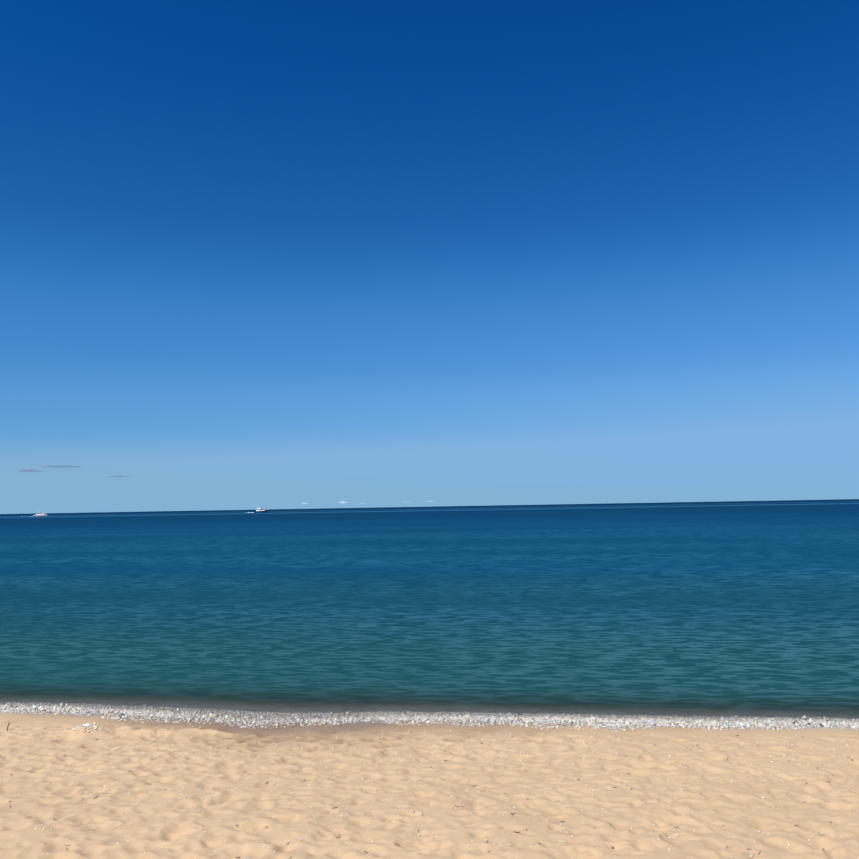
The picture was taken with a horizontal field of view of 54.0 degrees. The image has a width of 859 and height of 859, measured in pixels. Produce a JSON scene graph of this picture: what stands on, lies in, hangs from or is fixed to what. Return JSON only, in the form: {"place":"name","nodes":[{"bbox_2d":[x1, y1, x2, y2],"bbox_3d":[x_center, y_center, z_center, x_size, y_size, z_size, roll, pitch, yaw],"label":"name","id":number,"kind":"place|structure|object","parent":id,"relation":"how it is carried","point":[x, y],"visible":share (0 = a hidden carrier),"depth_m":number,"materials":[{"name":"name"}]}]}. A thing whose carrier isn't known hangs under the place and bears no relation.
{"place":"outdoors","nodes":[
{"label":"outdoors","id":0,"kind":"place"},
{"bbox_2d":[18,469,41,471],"bbox_3d":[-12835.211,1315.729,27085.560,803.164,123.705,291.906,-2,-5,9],"label":"cloud","id":1,"kind":"structure","parent":0,"point":[29,470],"depth_m":27002.28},
{"bbox_2d":[43,465,79,467],"bbox_3d":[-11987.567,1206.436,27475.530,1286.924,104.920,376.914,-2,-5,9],"label":"cloud","id":2,"kind":"structure","parent":0,"point":[64,466],"depth_m":27384.46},
{"bbox_2d":[0,499,858,718],"bbox_3d":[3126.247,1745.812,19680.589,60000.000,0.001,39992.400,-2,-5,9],"label":"sea","id":3,"kind":"structure","parent":0,"point":[739,604],"depth_m":18.16,"materials":[{"name":"blue liquid"}]},
{"bbox_2d":[34,512,46,515],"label":"white cruiser","id":4,"kind":"object","parent":3,"relation":"on","point":[39,514],"visible":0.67,"depth_m":649.96,"materials":[{"name":"white"}]},
{"bbox_2d":[247,508,267,512],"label":"boat","id":5,"kind":"object","parent":3,"relation":"on","point":[259,510],"visible":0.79,"depth_m":604.55,"materials":[{"name":"white"}]},
{"bbox_2d":[0,693,858,858],"bbox_3d":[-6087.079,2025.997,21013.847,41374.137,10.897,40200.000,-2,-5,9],"label":"beach sand","id":6,"kind":"structure","parent":0,"point":[590,828],"depth_m":5.87,"materials":[{"name":"beige sand"}]},
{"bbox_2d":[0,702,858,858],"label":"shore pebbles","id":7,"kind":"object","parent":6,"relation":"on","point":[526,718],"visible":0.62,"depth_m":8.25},
{"bbox_2d":[9,723,855,858],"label":"sand twigs","id":8,"kind":"object","parent":6,"relation":"on","point":[455,805],"visible":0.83,"depth_m":5.75,"materials":[{"name":"brown wood"}]},
{"bbox_2d":[0,0,858,513],"label":"sky","id":9,"kind":"structure","parent":0,"point":[264,254],"materials":[{"name":"blue"}]}
]}

